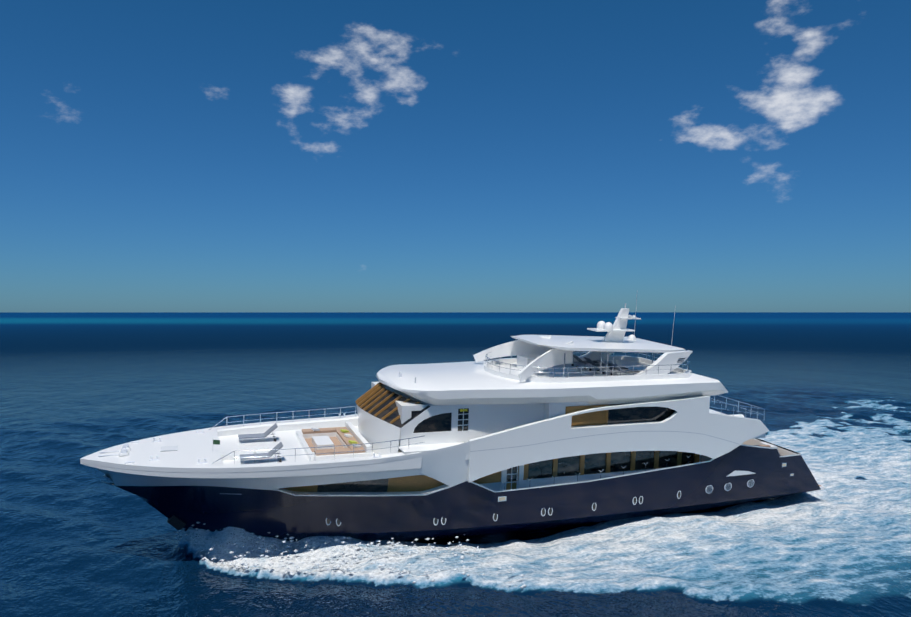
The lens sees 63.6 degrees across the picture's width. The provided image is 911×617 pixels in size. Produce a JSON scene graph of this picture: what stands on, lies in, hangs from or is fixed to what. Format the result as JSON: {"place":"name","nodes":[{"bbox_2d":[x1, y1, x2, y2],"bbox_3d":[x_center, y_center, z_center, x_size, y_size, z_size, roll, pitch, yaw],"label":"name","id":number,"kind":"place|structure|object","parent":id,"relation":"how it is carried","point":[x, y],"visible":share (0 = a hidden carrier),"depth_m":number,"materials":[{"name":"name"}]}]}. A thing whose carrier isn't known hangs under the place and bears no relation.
{"place":"outdoors","nodes":[
{"label":"outdoors","id":0,"kind":"place"},
{"bbox_2d":[0,312,910,616],"bbox_3d":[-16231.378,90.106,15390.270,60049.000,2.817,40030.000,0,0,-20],"label":"sea water","id":1,"kind":"structure","parent":0,"point":[830,392],"depth_m":55.03,"materials":[{"name":"blue liquid"}]},
{"bbox_2d":[80,299,824,541],"bbox_3d":[2.840,6.699,48.300,49.372,15.900,10.406,0,5,-20],"label":"yacht","id":2,"kind":"object","parent":1,"relation":"on","point":[538,433],"visible":1,"depth_m":44.29,"materials":[{"name":"white plastic"}]},
{"bbox_2d":[0,0,910,311],"label":"sky","id":3,"kind":"structure","parent":0,"point":[156,155],"materials":[{"name":"blue"}]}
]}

